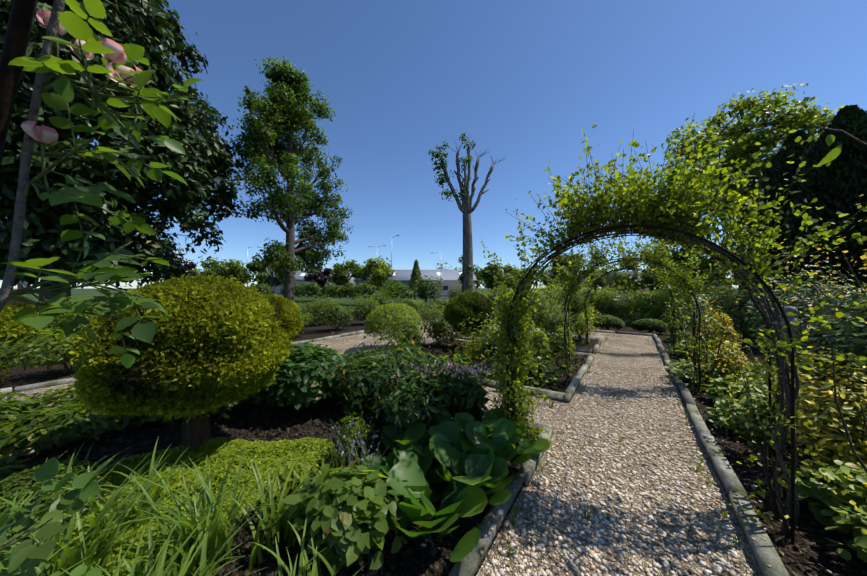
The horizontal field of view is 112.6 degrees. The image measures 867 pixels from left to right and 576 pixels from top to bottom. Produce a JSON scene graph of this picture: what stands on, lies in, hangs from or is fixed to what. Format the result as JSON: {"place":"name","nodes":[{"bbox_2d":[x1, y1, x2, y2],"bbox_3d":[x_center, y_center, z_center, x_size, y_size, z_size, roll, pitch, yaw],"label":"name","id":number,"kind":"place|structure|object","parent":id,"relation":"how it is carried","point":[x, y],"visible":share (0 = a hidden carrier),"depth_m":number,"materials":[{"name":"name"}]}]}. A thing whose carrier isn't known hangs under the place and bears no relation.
{"place":"outdoors","nodes":[
{"label":"outdoors","id":0,"kind":"place"},
{"bbox_2d":[0,0,242,303],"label":"chestnut tree","id":1,"kind":"object","parent":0,"point":[136,22],"depth_m":11.47,"materials":[{"name":"green plant"}]},
{"bbox_2d":[223,56,358,300],"bbox_3d":[-8.583,-6.303,18.279,7.150,15.860,8.481,0,0,34],"label":"tall lime tree","id":2,"kind":"object","parent":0,"point":[292,79],"depth_m":17.21,"materials":[{"name":"green plant"}]},
{"bbox_2d":[0,310,645,391],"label":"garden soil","id":3,"kind":"structure","parent":0,"point":[18,376],"depth_m":6.20,"materials":[{"name":"brown soil"}]},
{"bbox_2d":[0,0,37,162],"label":"iron rose arch","id":4,"kind":"object","parent":3,"relation":"on","point":[19,26],"visible":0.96,"depth_m":0.52,"materials":[{"name":"black metal"}]},
{"bbox_2d":[0,288,46,368],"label":"bush","id":5,"kind":"object","parent":3,"relation":"on","point":[11,308],"depth_m":5.64,"materials":[{"name":"green plant"}]},
{"bbox_2d":[262,293,303,343],"bbox_3d":[-3.154,0.888,5.373,1.314,1.577,1.216,0,0,34],"label":"topiary bush","id":6,"kind":"object","parent":3,"relation":"on","point":[287,312],"visible":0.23,"depth_m":5.25,"materials":[{"name":"green plant"}]},
{"bbox_2d":[0,0,866,575],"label":"rose canes","id":7,"kind":"object","parent":3,"relation":"on","point":[42,84],"visible":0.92,"depth_m":0.57,"materials":[{"name":"green plant"}]},
{"bbox_2d":[21,9,149,143],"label":"flowers","id":8,"kind":"object","parent":7,"relation":"attached to","point":[45,134],"visible":0.77,"depth_m":0.56,"materials":[{"name":"pink plant"}]},
{"bbox_2d":[0,0,841,575],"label":"rose leaves","id":9,"kind":"object","parent":7,"relation":"attached to","point":[26,556],"visible":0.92,"depth_m":0.60,"materials":[{"name":"green plant"}]},
{"bbox_2d":[586,268,673,348],"bbox_3d":[4.979,0.636,7.437,1.851,2.274,0.373,0,0,34],"label":"garden arch","id":10,"kind":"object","parent":3,"relation":"on","point":[635,269],"visible":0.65,"depth_m":7.26,"materials":[{"name":"black metal"}]},
{"bbox_2d":[578,247,689,355],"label":"climbing rose leaves","id":11,"kind":"object","parent":10,"relation":"attached to","point":[625,264],"visible":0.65,"depth_m":7.32,"materials":[{"name":"green plant"}]},
{"bbox_2d":[565,258,699,396],"bbox_3d":[3.288,0.636,4.960,1.851,2.274,0.373,0,0,34],"label":"garden arch","id":12,"kind":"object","parent":3,"relation":"on","point":[689,294],"visible":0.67,"depth_m":4.59,"materials":[{"name":"black metal"}]},
{"bbox_2d":[542,233,720,394],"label":"climbing rose leaves","id":13,"kind":"object","parent":12,"relation":"attached to","point":[659,246],"visible":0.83,"depth_m":4.82,"materials":[{"name":"green plant"}]},
{"bbox_2d":[507,225,794,544],"bbox_3d":[1.596,0.636,2.482,1.854,2.275,0.376,0,0,34],"label":"garden arch","id":14,"kind":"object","parent":3,"relation":"on","point":[792,434],"visible":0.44,"depth_m":1.92,"materials":[{"name":"black metal"}]},
{"bbox_2d":[480,235,780,510],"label":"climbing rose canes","id":15,"kind":"object","parent":14,"relation":"attached to","point":[770,507],"visible":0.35,"depth_m":2.62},
{"bbox_2d":[480,117,866,522],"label":"climbing rose leaves","id":16,"kind":"object","parent":14,"relation":"attached to","point":[581,201],"visible":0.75,"depth_m":2.14,"materials":[{"name":"green plant"}]},
{"bbox_2d":[481,114,866,535],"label":"climbing rose canes","id":17,"kind":"object","parent":14,"relation":"attached to","point":[780,511],"visible":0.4,"depth_m":2.06,"materials":[{"name":"plant"}]},
{"bbox_2d":[13,288,745,334],"bbox_3d":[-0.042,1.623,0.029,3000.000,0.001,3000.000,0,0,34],"label":"ground","id":18,"kind":"structure","parent":0,"point":[83,294],"depth_m":55.20,"materials":[{"name":"green plant"}]},
{"bbox_2d":[17,272,29,298],"bbox_3d":[-41.757,-0.476,29.467,1.250,3.600,0.099,0,0,-1],"label":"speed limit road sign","id":19,"kind":"object","parent":18,"relation":"on","point":[23,285],"visible":0.25,"depth_m":29.43,"materials":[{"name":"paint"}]},
{"bbox_2d":[0,293,174,430],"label":"plants","id":20,"kind":"object","parent":18,"relation":"on","point":[58,353],"depth_m":4.73,"materials":[{"name":"green plant"}]},
{"bbox_2d":[164,256,201,277],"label":"copper beech tree","id":21,"kind":"object","parent":18,"relation":"on","point":[191,265],"depth_m":39.55,"materials":[{"name":"purple plant"}]},
{"bbox_2d":[195,255,251,284],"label":"road tree","id":22,"kind":"object","parent":18,"relation":"on","point":[231,266],"depth_m":40.04,"materials":[{"name":"green plant"}]},
{"bbox_2d":[244,257,284,294],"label":"road tree","id":23,"kind":"object","parent":18,"relation":"on","point":[260,277],"depth_m":42.69,"materials":[{"name":"green plant"}]},
{"bbox_2d":[0,340,587,575],"bbox_3d":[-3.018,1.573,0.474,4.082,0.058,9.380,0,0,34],"label":"bed soil","id":24,"kind":"structure","parent":18,"relation":"on","point":[398,558],"depth_m":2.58,"materials":[{"name":"brown soil"}]},
{"bbox_2d":[1,437,333,575],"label":"golden groundcover leaves","id":25,"kind":"object","parent":24,"relation":"on","point":[265,448],"visible":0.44,"depth_m":2.27,"materials":[{"name":"green plant"}]},
{"bbox_2d":[60,274,293,461],"bbox_3d":[-2.211,0.775,2.688,1.414,1.804,1.489,0,0,34],"label":"topiary bush","id":26,"kind":"object","parent":24,"relation":"on","point":[217,342],"depth_m":2.29,"materials":[{"name":"green plant"}]},
{"bbox_2d":[0,436,400,575],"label":"daylily leaves","id":27,"kind":"object","parent":24,"relation":"on","point":[197,542],"visible":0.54,"depth_m":1.62,"materials":[{"name":"green plant"}]},
{"bbox_2d":[0,329,489,575],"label":"perennial plants","id":28,"kind":"object","parent":24,"relation":"on","point":[344,513],"depth_m":2.66,"materials":[{"name":"green plant"}]},
{"bbox_2d":[0,407,549,561],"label":"bergenia plants","id":29,"kind":"object","parent":24,"relation":"on","point":[469,451],"depth_m":2.19,"materials":[{"name":"green plant"}]},
{"bbox_2d":[329,419,382,469],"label":"flowers","id":30,"kind":"object","parent":24,"relation":"on","point":[353,447],"depth_m":2.29,"materials":[{"name":"purple plant"}]},
{"bbox_2d":[475,278,556,444],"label":"climbing rose leaves","id":31,"kind":"object","parent":24,"relation":"on","point":[521,396],"visible":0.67,"depth_m":2.90,"materials":[{"name":"green plant"}]},
{"bbox_2d":[0,285,603,388],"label":"bed shrubs","id":32,"kind":"object","parent":18,"relation":"on","point":[377,317],"depth_m":7.46,"materials":[{"name":"green plant"}]},
{"bbox_2d":[266,280,355,291],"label":"warehouse walls","id":33,"kind":"structure","parent":18,"relation":"on","point":[277,288],"depth_m":80.36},
{"bbox_2d":[267,271,354,279],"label":"warehouse roof","id":34,"kind":"structure","parent":33,"relation":"on","point":[297,276],"depth_m":82.93,"materials":[{"name":"grey metal"}]},
{"bbox_2d":[327,259,363,286],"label":"road tree","id":35,"kind":"object","parent":18,"relation":"on","point":[340,275],"depth_m":40.27,"materials":[{"name":"green plant"}]},
{"bbox_2d":[363,274,385,290],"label":"road tree","id":36,"kind":"object","parent":18,"relation":"on","point":[368,282],"depth_m":45.25,"materials":[{"name":"green plant"}]},
{"bbox_2d":[357,257,397,290],"bbox_3d":[-7.459,-1.296,40.986,5.750,6.049,5.559,0,0,34],"label":"road tree","id":37,"kind":"object","parent":18,"relation":"on","point":[373,268],"depth_m":39.67,"materials":[{"name":"green plant"}]},
{"bbox_2d":[0,319,788,575],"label":"kerb edging","id":38,"kind":"object","parent":18,"relation":"on","point":[764,552],"visible":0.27,"depth_m":2.46,"materials":[{"name":"concrete"}]},
{"bbox_2d":[391,235,399,279],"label":"street lamp","id":39,"kind":"object","parent":18,"relation":"on","point":[391,251],"visible":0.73,"depth_m":48.31,"materials":[{"name":"grey metal"}]},
{"bbox_2d":[187,255,734,302],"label":"distant treeline leaves","id":40,"kind":"object","parent":18,"relation":"on","point":[341,291],"visible":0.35,"depth_m":31.84,"materials":[{"name":"green plant"}]},
{"bbox_2d":[428,132,505,292],"bbox_3d":[2.067,-3.899,18.274,4.014,11.330,3.402,0,0,34],"label":"pollard tree","id":41,"kind":"object","parent":18,"relation":"on","point":[466,208],"depth_m":17.89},
{"bbox_2d":[477,260,507,292],"bbox_3d":[7.454,-0.779,35.003,3.851,5.013,3.788,0,0,34],"label":"tree","id":42,"kind":"object","parent":18,"relation":"on","point":[489,281],"depth_m":34.36,"materials":[{"name":"green plant"}]},
{"bbox_2d":[503,265,528,291],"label":"road tree","id":43,"kind":"object","parent":18,"relation":"on","point":[510,268],"depth_m":37.14,"materials":[{"name":"green plant"}]},
{"bbox_2d":[546,249,584,290],"bbox_3d":[14.976,-1.252,32.929,4.308,5.960,5.426,0,0,34],"label":"tree","id":44,"kind":"object","parent":18,"relation":"on","point":[563,261],"depth_m":32.39,"materials":[{"name":"green plant"}]},
{"bbox_2d":[584,270,605,291],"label":"tree","id":45,"kind":"object","parent":18,"relation":"on","point":[601,283],"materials":[{"name":"green plant"}]},
{"bbox_2d":[447,282,764,336],"bbox_3d":[11.121,0.488,14.043,27.895,2.421,11.017,0,0,34],"label":"hedge","id":46,"kind":"object","parent":18,"relation":"on","point":[638,302],"depth_m":12.70,"materials":[{"name":"green plant"}]},
{"bbox_2d":[601,274,650,292],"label":"house walls","id":47,"kind":"structure","parent":18,"relation":"on","point":[615,284],"depth_m":87.40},
{"bbox_2d":[605,272,641,283],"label":"house roof","id":48,"kind":"structure","parent":47,"relation":"on","point":[626,274],"depth_m":89.35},
{"bbox_2d":[640,270,670,293],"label":"tree","id":49,"kind":"object","parent":18,"relation":"on","point":[648,279],"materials":[{"name":"green plant"}]},
{"bbox_2d":[644,235,728,287],"bbox_3d":[21.466,-1.899,24.704,6.021,7.255,6.854,0,0,34],"label":"tree","id":50,"kind":"object","parent":18,"relation":"on","point":[704,264],"depth_m":23.41,"materials":[{"name":"green plant"}]},
{"bbox_2d":[697,273,731,293],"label":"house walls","id":51,"kind":"structure","parent":18,"relation":"on","point":[709,284],"depth_m":83.50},
{"bbox_2d":[662,249,866,562],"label":"bed shrubs","id":52,"kind":"object","parent":18,"relation":"on","point":[844,510],"depth_m":2.68,"materials":[{"name":"green plant"}]},
{"bbox_2d":[0,322,761,575],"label":"gravel path","id":53,"kind":"structure","parent":0,"point":[629,346],"depth_m":2.40,"materials":[{"name":"beige gravel"}]},
{"bbox_2d":[379,340,587,392],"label":"bed soil","id":54,"kind":"structure","parent":53,"relation":"on","point":[573,373],"depth_m":6.01,"materials":[{"name":"brown soil"}]},
{"bbox_2d":[442,291,495,360],"bbox_3d":[0.754,0.870,6.221,1.073,1.609,1.024,0,0,34],"label":"topiary ball","id":55,"kind":"object","parent":54,"relation":"on","point":[462,307],"depth_m":5.88,"materials":[{"name":"green plant"}]},
{"bbox_2d":[458,334,597,352],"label":"bed soil","id":56,"kind":"structure","parent":53,"relation":"on","point":[589,346],"depth_m":8.18,"materials":[{"name":"brown soil"}]},
{"bbox_2d":[490,335,751,573],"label":"path weeds","id":57,"kind":"object","parent":53,"relation":"on","point":[724,514],"depth_m":2.37,"materials":[{"name":"green plant"}]},
{"bbox_2d":[421,347,835,575],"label":"loose gravel pebbles","id":58,"kind":"object","parent":53,"relation":"on","point":[717,569],"visible":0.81,"depth_m":2.20,"materials":[{"name":"gravel"}]},
{"bbox_2d":[71,289,720,308],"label":"road","id":59,"kind":"structure","parent":0,"point":[417,299],"depth_m":34.78,"materials":[{"name":"grey asphalt"}]},
{"bbox_2d":[303,266,331,287],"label":"copper beech tree","id":60,"kind":"object","parent":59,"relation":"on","point":[321,277],"depth_m":44.07,"materials":[{"name":"purple plant"}]},
{"bbox_2d":[71,289,732,320],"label":"road embankment ground","id":61,"kind":"structure","parent":0,"point":[338,300],"depth_m":31.22,"materials":[{"name":"green plant"}]},
{"bbox_2d":[247,247,262,285],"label":"street lamp","id":62,"kind":"object","parent":61,"relation":"on","point":[247,261],"visible":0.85,"depth_m":47.47,"materials":[{"name":"grey metal"}]},
{"bbox_2d":[274,292,720,302],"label":"road guard rail","id":63,"kind":"object","parent":61,"relation":"on","point":[445,295],"visible":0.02,"depth_m":26.97,"materials":[{"name":"metal"}]},
{"bbox_2d":[356,281,474,293],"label":"warehouse walls","id":64,"kind":"structure","parent":0,"point":[447,283],"depth_m":65.29,"materials":[{"name":"grey metal"}]},
{"bbox_2d":[354,270,476,280],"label":"warehouse roof","id":65,"kind":"structure","parent":64,"relation":"on","point":[447,275],"depth_m":67.57,"materials":[{"name":"grey metal"}]},
{"bbox_2d":[383,272,461,289],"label":"building windows","id":66,"kind":"structure","parent":64,"relation":"in","point":[438,274],"depth_m":67.53,"materials":[{"name":"grey glass"}]},
{"bbox_2d":[408,260,423,292],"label":"conical tree","id":67,"kind":"object","parent":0,"point":[416,274],"depth_m":44.36,"materials":[{"name":"green plant"}]},
{"bbox_2d":[0,0,866,288],"label":"sky","id":68,"kind":"structure","parent":0,"point":[523,79],"materials":[{"name":"blue"}]},
{"bbox_2d":[657,82,844,293],"bbox_3d":[15.550,-3.816,14.403,7.166,10.907,6.700,0,0,34],"label":"maple tree","id":69,"kind":"object","parent":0,"point":[754,108],"depth_m":13.11,"materials":[{"name":"green plant"}]},
{"bbox_2d":[645,323,866,575],"bbox_3d":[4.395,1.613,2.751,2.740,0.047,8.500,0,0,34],"label":"bed soil","id":70,"kind":"structure","parent":0,"point":[854,567],"depth_m":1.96,"materials":[{"name":"brown soil"}]},
{"bbox_2d":[325,194,866,428],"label":"shrubs","id":71,"kind":"object","parent":70,"relation":"on","point":[810,308],"visible":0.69,"depth_m":3.13,"materials":[{"name":"green leaf"}]},
{"bbox_2d":[488,338,866,575],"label":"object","id":72,"kind":"object","parent":70,"relation":"on","point":[780,551],"visible":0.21,"depth_m":1.95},
{"bbox_2d":[744,130,822,301],"bbox_3d":[12.033,-1.734,9.582,2.465,6.915,2.456,0,0,34],"label":"thuja conifer","id":73,"kind":"object","parent":70,"relation":"on","point":[777,169],"visible":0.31,"depth_m":9.41,"materials":[{"name":"green plant"}]},
{"bbox_2d":[767,306,817,389],"bbox_3d":[5.956,0.964,4.824,0.440,1.320,0.455,0,0,34],"label":"garden statue","id":74,"kind":"object","parent":70,"relation":"on","point":[787,309],"visible":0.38,"depth_m":4.75,"materials":[{"name":"stone"}]},
{"bbox_2d":[781,104,866,320],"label":"thuja conifer","id":75,"kind":"object","parent":70,"relation":"on","point":[840,181],"visible":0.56,"depth_m":7.85,"materials":[{"name":"green plant"}]}
]}

